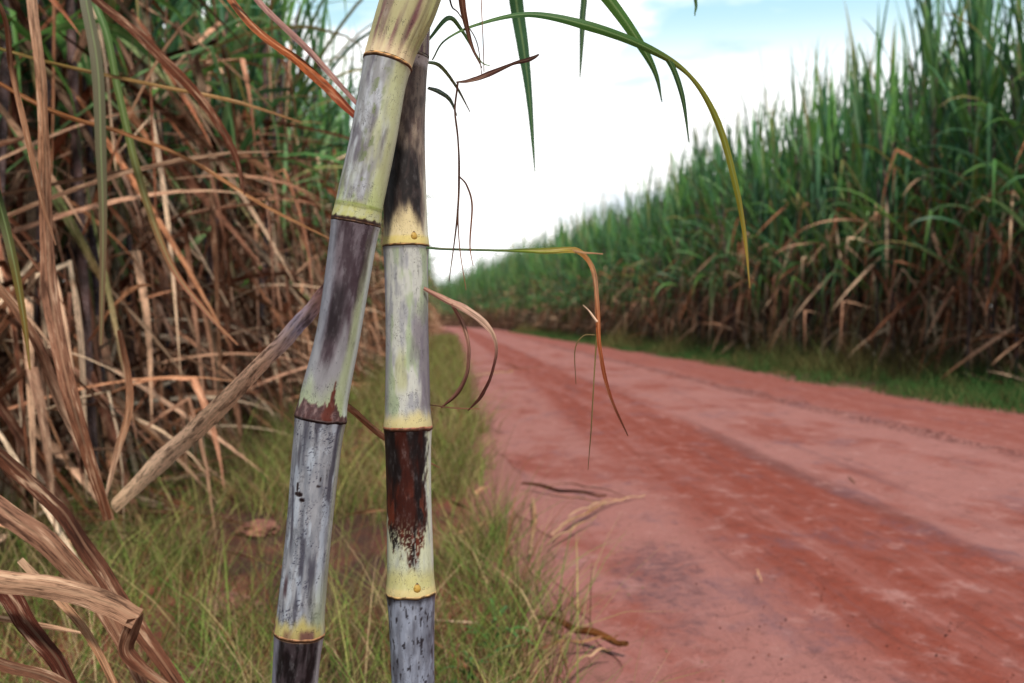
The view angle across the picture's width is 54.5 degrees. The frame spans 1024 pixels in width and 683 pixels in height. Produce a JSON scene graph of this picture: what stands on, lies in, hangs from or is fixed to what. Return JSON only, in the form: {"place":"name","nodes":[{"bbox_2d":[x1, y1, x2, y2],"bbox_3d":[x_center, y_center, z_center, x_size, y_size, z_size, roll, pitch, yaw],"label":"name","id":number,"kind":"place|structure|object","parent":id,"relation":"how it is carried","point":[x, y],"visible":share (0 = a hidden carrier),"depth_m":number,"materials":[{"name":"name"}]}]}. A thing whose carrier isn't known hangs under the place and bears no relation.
{"place":"outdoors","nodes":[
{"label":"outdoors","id":0,"kind":"place"},
{"bbox_2d":[0,326,1023,682],"bbox_3d":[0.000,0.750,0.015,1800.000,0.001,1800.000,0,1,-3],"label":"ground","id":1,"kind":"structure","parent":0,"point":[610,662],"depth_m":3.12,"materials":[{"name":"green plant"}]},
{"bbox_2d":[0,4,109,570],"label":"sugarcane clump","id":2,"kind":"object","parent":1,"relation":"on","point":[23,31],"visible":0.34,"depth_m":2.94,"materials":[{"name":"plant"}]},
{"bbox_2d":[1,0,134,456],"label":"sugarcane clump","id":3,"kind":"object","parent":1,"relation":"on","point":[15,34],"visible":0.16,"depth_m":2.94,"materials":[{"name":"plant"}]},
{"bbox_2d":[0,1,228,460],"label":"sugarcane clump","id":4,"kind":"object","parent":1,"relation":"on","point":[33,132],"visible":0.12,"depth_m":4.05,"materials":[{"name":"plant"}]},
{"bbox_2d":[0,0,271,449],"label":"sugarcane clump","id":5,"kind":"object","parent":1,"relation":"on","point":[173,229],"visible":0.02,"depth_m":4.89,"materials":[{"name":"plant"}]},
{"bbox_2d":[0,0,280,470],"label":"sugarcane clump","id":6,"kind":"object","parent":1,"relation":"on","point":[24,10],"visible":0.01,"depth_m":4.60,"materials":[{"name":"plant"}]},
{"bbox_2d":[0,0,281,552],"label":"sugarcane clump","id":7,"kind":"object","parent":1,"relation":"on","point":[100,423],"visible":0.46,"depth_m":3.59,"materials":[{"name":"plant"}]},
{"bbox_2d":[0,0,318,555],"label":"sugarcane clump","id":8,"kind":"object","parent":1,"relation":"on","point":[65,214],"visible":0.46,"depth_m":3.30,"materials":[{"name":"plant"}]},
{"bbox_2d":[2,15,324,448],"bbox_3d":[-2.558,-0.994,5.807,2.455,4.804,2.332,0,1,6],"label":"sugarcane clump","id":9,"kind":"object","parent":1,"relation":"on","point":[150,136],"visible":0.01,"depth_m":5.72,"materials":[{"name":"plant"}]},
{"bbox_2d":[0,0,328,682],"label":"sugarcane clump","id":10,"kind":"object","parent":1,"relation":"on","point":[102,594],"visible":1,"depth_m":1.28,"materials":[{"name":"plant"}]},
{"bbox_2d":[1,0,328,467],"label":"sugarcane clump","id":11,"kind":"object","parent":1,"relation":"on","point":[161,328],"visible":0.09,"depth_m":5.16,"materials":[{"name":"plant"}]},
{"bbox_2d":[0,0,343,612],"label":"sugarcane clump","id":12,"kind":"object","parent":1,"relation":"on","point":[42,464],"visible":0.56,"depth_m":2.59,"materials":[{"name":"plant"}]},
{"bbox_2d":[0,0,347,485],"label":"sugarcane clump","id":13,"kind":"object","parent":1,"relation":"on","point":[127,244],"visible":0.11,"depth_m":4.67,"materials":[{"name":"plant"}]},
{"bbox_2d":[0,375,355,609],"bbox_3d":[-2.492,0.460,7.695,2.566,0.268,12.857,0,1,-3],"label":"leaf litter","id":14,"kind":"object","parent":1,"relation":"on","point":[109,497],"visible":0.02,"depth_m":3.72,"materials":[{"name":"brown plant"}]},
{"bbox_2d":[0,0,365,516],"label":"sugarcane clump","id":15,"kind":"object","parent":1,"relation":"on","point":[142,278],"visible":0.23,"depth_m":4.06,"materials":[{"name":"plant"}]},
{"bbox_2d":[52,0,319,414],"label":"sugarcane clump","id":16,"kind":"object","parent":1,"relation":"on","point":[170,13],"visible":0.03,"depth_m":6.62,"materials":[{"name":"plant"}]},
{"bbox_2d":[27,0,349,463],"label":"sugarcane clump","id":17,"kind":"object","parent":1,"relation":"on","point":[226,16],"visible":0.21,"depth_m":5.58,"materials":[{"name":"plant"}]},
{"bbox_2d":[60,0,323,440],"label":"sugarcane clump","id":18,"kind":"object","parent":1,"relation":"on","point":[183,152],"visible":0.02,"depth_m":6.15,"materials":[{"name":"plant"}]},
{"bbox_2d":[55,0,346,449],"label":"sugarcane clump","id":19,"kind":"object","parent":1,"relation":"on","point":[247,38],"visible":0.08,"depth_m":6.15,"materials":[{"name":"plant"}]},
{"bbox_2d":[192,591,263,617],"bbox_3d":[-0.742,0.690,2.591,0.191,0.069,0.160,0,1,-3],"label":"soil clod","id":20,"kind":"object","parent":1,"relation":"on","point":[231,597],"visible":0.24,"depth_m":2.56,"materials":[{"name":"brown soil"}]},
{"bbox_2d":[11,206,448,338],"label":"sugarcane field","id":21,"kind":"structure","parent":1,"relation":"on","point":[434,325],"depth_m":43.39,"materials":[{"name":"plant"}]},
{"bbox_2d":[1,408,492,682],"bbox_3d":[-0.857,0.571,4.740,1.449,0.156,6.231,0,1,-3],"label":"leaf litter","id":22,"kind":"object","parent":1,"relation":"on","point":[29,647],"visible":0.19,"depth_m":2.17,"materials":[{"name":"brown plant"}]},
{"bbox_2d":[235,519,280,538],"bbox_3d":[-0.897,0.662,3.502,0.163,0.073,0.134,0,1,-3],"label":"soil clod","id":23,"kind":"object","parent":1,"relation":"on","point":[262,525],"visible":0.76,"depth_m":3.46,"materials":[{"name":"brown soil"}]},
{"bbox_2d":[146,0,374,428],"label":"sugarcane clump","id":24,"kind":"object","parent":1,"relation":"on","point":[285,147],"visible":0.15,"depth_m":7.03,"materials":[{"name":"plant"}]},
{"bbox_2d":[159,0,361,403],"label":"sugarcane clump","id":25,"kind":"object","parent":1,"relation":"on","point":[321,184],"visible":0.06,"depth_m":8.02,"materials":[{"name":"plant"}]},
{"bbox_2d":[161,0,371,419],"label":"sugarcane clump","id":26,"kind":"object","parent":1,"relation":"on","point":[299,117],"visible":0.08,"depth_m":7.95,"materials":[{"name":"plant"}]},
{"bbox_2d":[117,0,433,428],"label":"sugarcane clump","id":27,"kind":"object","parent":1,"relation":"on","point":[261,310],"visible":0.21,"depth_m":6.91,"materials":[{"name":"plant"}]},
{"bbox_2d":[231,0,378,392],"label":"sugarcane clump","id":28,"kind":"object","parent":1,"relation":"on","point":[291,241],"visible":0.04,"depth_m":9.10,"materials":[{"name":"plant"}]},
{"bbox_2d":[252,12,372,384],"bbox_3d":[-2.321,-1.090,9.651,2.380,4.925,2.079,1,1,37],"label":"sugarcane clump","id":29,"kind":"object","parent":1,"relation":"on","point":[302,80],"visible":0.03,"depth_m":9.23,"materials":[{"name":"plant"}]},
{"bbox_2d":[234,0,430,409],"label":"sugarcane clump","id":30,"kind":"object","parent":1,"relation":"on","point":[329,189],"visible":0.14,"depth_m":8.54,"materials":[{"name":"plant"}]},
{"bbox_2d":[281,38,385,388],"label":"sugarcane clump","id":31,"kind":"object","parent":1,"relation":"on","point":[345,131],"visible":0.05,"depth_m":10.04,"materials":[{"name":"plant"}]},
{"bbox_2d":[284,39,384,379],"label":"sugarcane clump","id":32,"kind":"object","parent":1,"relation":"on","point":[321,97],"visible":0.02,"depth_m":12.06,"materials":[{"name":"plant"}]},
{"bbox_2d":[303,11,384,379],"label":"sugarcane clump","id":33,"kind":"object","parent":1,"relation":"on","point":[330,142],"visible":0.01,"depth_m":11.21,"materials":[{"name":"plant"}]},
{"bbox_2d":[321,23,438,372],"bbox_3d":[-2.343,-1.317,13.022,2.196,5.693,2.442,-1,2,-44],"label":"sugarcane clump","id":34,"kind":"object","parent":1,"relation":"on","point":[342,81],"visible":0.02,"depth_m":13.04,"materials":[{"name":"plant"}]},
{"bbox_2d":[304,28,465,381],"bbox_3d":[-1.897,-1.169,11.361,2.440,5.246,2.325,1,2,44],"label":"sugarcane clump","id":35,"kind":"object","parent":1,"relation":"on","point":[376,254],"visible":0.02,"depth_m":11.49,"materials":[{"name":"plant"}]},
{"bbox_2d":[111,0,749,682],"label":"sugarcane stalk","id":36,"kind":"object","parent":1,"relation":"on","point":[397,36],"visible":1,"depth_m":0.74,"materials":[{"name":"plant"}]},
{"bbox_2d":[440,645,532,682],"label":"weed plant","id":37,"kind":"object","parent":1,"relation":"on","point":[474,666],"visible":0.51,"depth_m":1.92,"materials":[{"name":"green plant"}]},
{"bbox_2d":[461,598,533,675],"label":"weed plant","id":38,"kind":"object","parent":1,"relation":"on","point":[508,628],"visible":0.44,"depth_m":2.16,"materials":[{"name":"green plant"}]},
{"bbox_2d":[382,15,627,682],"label":"sugarcane stalk","id":39,"kind":"object","parent":1,"relation":"on","point":[410,593],"visible":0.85,"depth_m":0.79,"materials":[{"name":"plant"}]},
{"bbox_2d":[559,206,589,333],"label":"sugarcane clump","id":40,"kind":"object","parent":1,"relation":"on","point":[581,246],"visible":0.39,"depth_m":44.49,"materials":[{"name":"plant"}]},
{"bbox_2d":[535,615,628,646],"bbox_3d":[0.154,0.663,2.297,0.019,0.027,0.296,-1,1,-41],"label":"cane piece","id":41,"kind":"object","parent":1,"relation":"on","point":[604,635],"visible":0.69,"depth_m":2.25,"materials":[{"name":"brown plant"}]},
{"bbox_2d":[574,190,608,335],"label":"sugarcane clump","id":42,"kind":"object","parent":1,"relation":"on","point":[598,235],"visible":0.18,"depth_m":40.57,"materials":[{"name":"plant"}]},
{"bbox_2d":[576,190,619,338],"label":"sugarcane clump","id":43,"kind":"object","parent":1,"relation":"on","point":[606,238],"visible":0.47,"depth_m":38.38,"materials":[{"name":"plant"}]},
{"bbox_2d":[585,199,633,337],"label":"sugarcane clump","id":44,"kind":"object","parent":1,"relation":"on","point":[613,292],"visible":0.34,"depth_m":36.43,"materials":[{"name":"plant"}]},
{"bbox_2d":[587,172,652,338],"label":"sugarcane clump","id":45,"kind":"object","parent":1,"relation":"on","point":[628,224],"visible":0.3,"depth_m":35.13,"materials":[{"name":"plant"}]},
{"bbox_2d":[605,181,652,334],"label":"sugarcane clump","id":46,"kind":"object","parent":1,"relation":"on","point":[634,236],"visible":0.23,"depth_m":34.60,"materials":[{"name":"plant"}]},
{"bbox_2d":[607,191,654,336],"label":"sugarcane clump","id":47,"kind":"object","parent":1,"relation":"on","point":[624,295],"visible":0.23,"depth_m":34.06,"materials":[{"name":"plant"}]},
{"bbox_2d":[620,158,664,335],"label":"sugarcane clump","id":48,"kind":"object","parent":1,"relation":"on","point":[650,208],"visible":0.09,"depth_m":32.24,"materials":[{"name":"plant"}]},
{"bbox_2d":[620,173,664,335],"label":"sugarcane clump","id":49,"kind":"object","parent":1,"relation":"on","point":[639,270],"visible":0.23,"depth_m":32.87,"materials":[{"name":"plant"}]},
{"bbox_2d":[614,196,678,342],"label":"sugarcane clump","id":50,"kind":"object","parent":1,"relation":"on","point":[648,306],"visible":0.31,"depth_m":29.44,"materials":[{"name":"plant"}]},
{"bbox_2d":[627,160,667,340],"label":"sugarcane clump","id":51,"kind":"object","parent":1,"relation":"on","point":[645,312],"visible":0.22,"depth_m":31.92,"materials":[{"name":"plant"}]},
{"bbox_2d":[626,164,676,337],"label":"sugarcane clump","id":52,"kind":"object","parent":1,"relation":"on","point":[648,226],"visible":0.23,"depth_m":31.30,"materials":[{"name":"plant"}]},
{"bbox_2d":[628,150,680,341],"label":"sugarcane clump","id":53,"kind":"object","parent":1,"relation":"on","point":[661,202],"visible":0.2,"depth_m":29.17,"materials":[{"name":"plant"}]},
{"bbox_2d":[617,174,692,343],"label":"sugarcane clump","id":54,"kind":"object","parent":1,"relation":"on","point":[658,267],"visible":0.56,"depth_m":28.41,"materials":[{"name":"plant"}]},
{"bbox_2d":[638,132,693,341],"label":"sugarcane clump","id":55,"kind":"object","parent":1,"relation":"on","point":[668,269],"visible":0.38,"depth_m":27.66,"materials":[{"name":"plant"}]},
{"bbox_2d":[642,138,703,342],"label":"sugarcane clump","id":56,"kind":"object","parent":1,"relation":"on","point":[678,202],"visible":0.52,"depth_m":26.80,"materials":[{"name":"plant"}]},
{"bbox_2d":[659,151,709,340],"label":"sugarcane clump","id":57,"kind":"object","parent":1,"relation":"on","point":[691,219],"visible":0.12,"depth_m":27.25,"materials":[{"name":"plant"}]},
{"bbox_2d":[653,139,718,343],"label":"sugarcane clump","id":58,"kind":"object","parent":1,"relation":"on","point":[693,197],"visible":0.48,"depth_m":24.66,"materials":[{"name":"plant"}]},
{"bbox_2d":[663,113,723,341],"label":"sugarcane clump","id":59,"kind":"object","parent":1,"relation":"on","point":[697,154],"visible":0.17,"depth_m":25.64,"materials":[{"name":"plant"}]},
{"bbox_2d":[656,119,732,343],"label":"sugarcane clump","id":60,"kind":"object","parent":1,"relation":"on","point":[687,318],"visible":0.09,"depth_m":26.48,"materials":[{"name":"plant"}]},
{"bbox_2d":[652,86,739,344],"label":"sugarcane clump","id":61,"kind":"object","parent":1,"relation":"on","point":[696,275],"visible":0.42,"depth_m":24.37,"materials":[{"name":"plant"}]},
{"bbox_2d":[680,109,739,345],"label":"sugarcane clump","id":62,"kind":"object","parent":1,"relation":"on","point":[714,262],"visible":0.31,"depth_m":22.80,"materials":[{"name":"plant"}]},
{"bbox_2d":[681,117,746,347],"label":"sugarcane clump","id":63,"kind":"object","parent":1,"relation":"on","point":[743,176],"visible":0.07,"depth_m":24.03,"materials":[{"name":"plant"}]},
{"bbox_2d":[671,139,760,346],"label":"sugarcane clump","id":64,"kind":"object","parent":1,"relation":"on","point":[713,294],"visible":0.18,"depth_m":22.40,"materials":[{"name":"plant"}]},
{"bbox_2d":[687,120,760,352],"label":"sugarcane clump","id":65,"kind":"object","parent":1,"relation":"on","point":[710,247],"visible":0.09,"depth_m":23.40,"materials":[{"name":"plant"}]},
{"bbox_2d":[682,87,774,350],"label":"sugarcane clump","id":66,"kind":"object","parent":1,"relation":"on","point":[727,303],"visible":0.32,"depth_m":21.93,"materials":[{"name":"plant"}]},
{"bbox_2d":[435,83,1022,364],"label":"sugarcane field","id":67,"kind":"structure","parent":1,"relation":"on","point":[513,289],"depth_m":74.93,"materials":[{"name":"plant"}]},
{"bbox_2d":[683,79,785,355],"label":"sugarcane clump","id":68,"kind":"object","parent":1,"relation":"on","point":[729,272],"visible":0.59,"depth_m":20.71,"materials":[{"name":"plant"}]},
{"bbox_2d":[693,79,788,350],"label":"sugarcane clump","id":69,"kind":"object","parent":1,"relation":"on","point":[729,136],"visible":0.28,"depth_m":21.06,"materials":[{"name":"plant"}]},
{"bbox_2d":[710,110,795,355],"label":"sugarcane clump","id":70,"kind":"object","parent":1,"relation":"on","point":[757,195],"visible":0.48,"depth_m":19.46,"materials":[{"name":"plant"}]},
{"bbox_2d":[711,48,808,354],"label":"sugarcane clump","id":71,"kind":"object","parent":1,"relation":"on","point":[768,139],"visible":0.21,"depth_m":20.18,"materials":[{"name":"plant"}]},
{"bbox_2d":[507,303,1023,414],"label":"roadside grass","id":72,"kind":"structure","parent":1,"relation":"on","point":[795,362],"depth_m":13.37,"materials":[{"name":"green plant"}]},
{"bbox_2d":[728,87,807,354],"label":"sugarcane clump","id":73,"kind":"object","parent":1,"relation":"on","point":[768,232],"visible":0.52,"depth_m":19.21,"materials":[{"name":"plant"}]},
{"bbox_2d":[726,36,849,355],"bbox_3d":[5.092,-2.143,17.798,2.903,6.516,2.102,-3,-2,39],"label":"sugarcane clump","id":74,"kind":"object","parent":1,"relation":"on","point":[788,154],"visible":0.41,"depth_m":17.64,"materials":[{"name":"plant"}]},
{"bbox_2d":[757,88,828,354],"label":"sugarcane clump","id":75,"kind":"object","parent":1,"relation":"on","point":[775,204],"visible":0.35,"depth_m":18.55,"materials":[{"name":"plant"}]},
{"bbox_2d":[748,44,869,357],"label":"sugarcane clump","id":76,"kind":"object","parent":1,"relation":"on","point":[805,176],"visible":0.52,"depth_m":17.12,"materials":[{"name":"plant"}]},
{"bbox_2d":[767,41,856,357],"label":"sugarcane clump","id":77,"kind":"object","parent":1,"relation":"on","point":[820,101],"visible":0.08,"depth_m":18.19,"materials":[{"name":"plant"}]},
{"bbox_2d":[777,51,875,366],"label":"sugarcane clump","id":78,"kind":"object","parent":1,"relation":"on","point":[824,125],"visible":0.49,"depth_m":15.78,"materials":[{"name":"plant"}]},
{"bbox_2d":[776,51,881,361],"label":"sugarcane clump","id":79,"kind":"object","parent":1,"relation":"on","point":[853,89],"visible":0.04,"depth_m":17.11,"materials":[{"name":"plant"}]},
{"bbox_2d":[779,36,882,366],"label":"sugarcane clump","id":80,"kind":"object","parent":1,"relation":"on","point":[835,157],"visible":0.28,"depth_m":16.46,"materials":[{"name":"plant"}]},
{"bbox_2d":[800,27,875,353],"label":"sugarcane clump","id":81,"kind":"object","parent":1,"relation":"on","point":[837,312],"visible":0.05,"depth_m":17.97,"materials":[{"name":"plant"}]},
{"bbox_2d":[806,19,908,354],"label":"sugarcane clump","id":82,"kind":"object","parent":1,"relation":"on","point":[891,61],"visible":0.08,"depth_m":16.76,"materials":[{"name":"plant"}]},
{"bbox_2d":[800,41,935,361],"bbox_3d":[5.290,-1.864,15.334,2.471,5.974,2.535,1,2,45],"label":"sugarcane clump","id":83,"kind":"object","parent":1,"relation":"on","point":[852,245],"visible":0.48,"depth_m":15.34,"materials":[{"name":"plant"}]},
{"bbox_2d":[814,15,946,359],"bbox_3d":[6.307,-2.091,15.783,2.304,6.458,2.670,0,-1,-21],"label":"sugarcane clump","id":84,"kind":"object","parent":1,"relation":"on","point":[896,116],"visible":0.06,"depth_m":15.67,"materials":[{"name":"plant"}]},
{"bbox_2d":[817,1,946,366],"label":"sugarcane clump","id":85,"kind":"object","parent":1,"relation":"on","point":[860,117],"visible":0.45,"depth_m":14.34,"materials":[{"name":"plant"}]},
{"bbox_2d":[829,20,934,362],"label":"sugarcane clump","id":86,"kind":"object","parent":1,"relation":"on","point":[873,173],"visible":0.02,"depth_m":16.19,"materials":[{"name":"plant"}]},
{"bbox_2d":[833,44,936,360],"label":"sugarcane clump","id":87,"kind":"object","parent":1,"relation":"on","point":[919,122],"visible":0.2,"depth_m":14.82,"materials":[{"name":"plant"}]},
{"bbox_2d":[822,0,956,359],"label":"sugarcane clump","id":88,"kind":"object","parent":1,"relation":"on","point":[920,50],"visible":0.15,"depth_m":15.00,"materials":[{"name":"plant"}]},
{"bbox_2d":[804,0,978,374],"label":"sugarcane clump","id":89,"kind":"object","parent":1,"relation":"on","point":[882,230],"visible":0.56,"depth_m":13.80,"materials":[{"name":"plant"}]},
{"bbox_2d":[823,0,1023,381],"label":"sugarcane clump","id":90,"kind":"object","parent":1,"relation":"on","point":[951,300],"visible":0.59,"depth_m":12.78,"materials":[{"name":"plant"}]},
{"bbox_2d":[839,0,1014,371],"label":"sugarcane clump","id":91,"kind":"object","parent":1,"relation":"on","point":[925,160],"visible":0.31,"depth_m":13.07,"materials":[{"name":"plant"}]},
{"bbox_2d":[861,0,1023,378],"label":"sugarcane clump","id":92,"kind":"object","parent":1,"relation":"on","point":[897,191],"visible":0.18,"depth_m":13.23,"materials":[{"name":"plant"}]},
{"bbox_2d":[863,0,1023,373],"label":"sugarcane clump","id":93,"kind":"object","parent":1,"relation":"on","point":[997,18],"visible":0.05,"depth_m":14.40,"materials":[{"name":"plant"}]},
{"bbox_2d":[864,0,1023,375],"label":"sugarcane clump","id":94,"kind":"object","parent":1,"relation":"on","point":[973,12],"visible":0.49,"depth_m":12.07,"materials":[{"name":"plant"}]},
{"bbox_2d":[868,0,1023,379],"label":"sugarcane clump","id":95,"kind":"object","parent":1,"relation":"on","point":[999,89],"visible":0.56,"depth_m":11.68,"materials":[{"name":"plant"}]},
{"bbox_2d":[894,0,1023,369],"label":"sugarcane clump","id":96,"kind":"object","parent":1,"relation":"on","point":[1018,192],"visible":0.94,"depth_m":10.06,"materials":[{"name":"plant"}]},
{"bbox_2d":[901,12,1021,370],"bbox_3d":[6.324,-2.219,13.814,2.740,7.140,1.779,-1,1,-41],"label":"sugarcane clump","id":97,"kind":"object","parent":1,"relation":"on","point":[953,89],"visible":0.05,"depth_m":13.84,"materials":[{"name":"plant"}]},
{"bbox_2d":[907,0,1023,383],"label":"sugarcane clump","id":98,"kind":"object","parent":1,"relation":"on","point":[998,238],"visible":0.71,"depth_m":11.07,"materials":[{"name":"plant"}]},
{"bbox_2d":[913,0,1022,365],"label":"sugarcane clump","id":99,"kind":"object","parent":1,"relation":"on","point":[997,216],"visible":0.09,"depth_m":14.05,"materials":[{"name":"plant"}]},
{"bbox_2d":[943,0,1023,384],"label":"sugarcane clump","id":100,"kind":"object","parent":1,"relation":"on","point":[1012,259],"visible":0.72,"depth_m":10.89,"materials":[{"name":"plant"}]},
{"bbox_2d":[966,0,1023,373],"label":"sugarcane clump","id":101,"kind":"object","parent":1,"relation":"on","point":[1015,65],"visible":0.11,"depth_m":12.59,"materials":[{"name":"plant"}]},
{"bbox_2d":[163,0,1023,285],"label":"sky","id":102,"kind":"structure","parent":0,"point":[591,130],"materials":[{"name":"white"}]},
{"bbox_2d":[440,326,1023,682],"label":"road","id":103,"kind":"structure","parent":0,"point":[916,502],"depth_m":3.73,"materials":[{"name":"red soil"}]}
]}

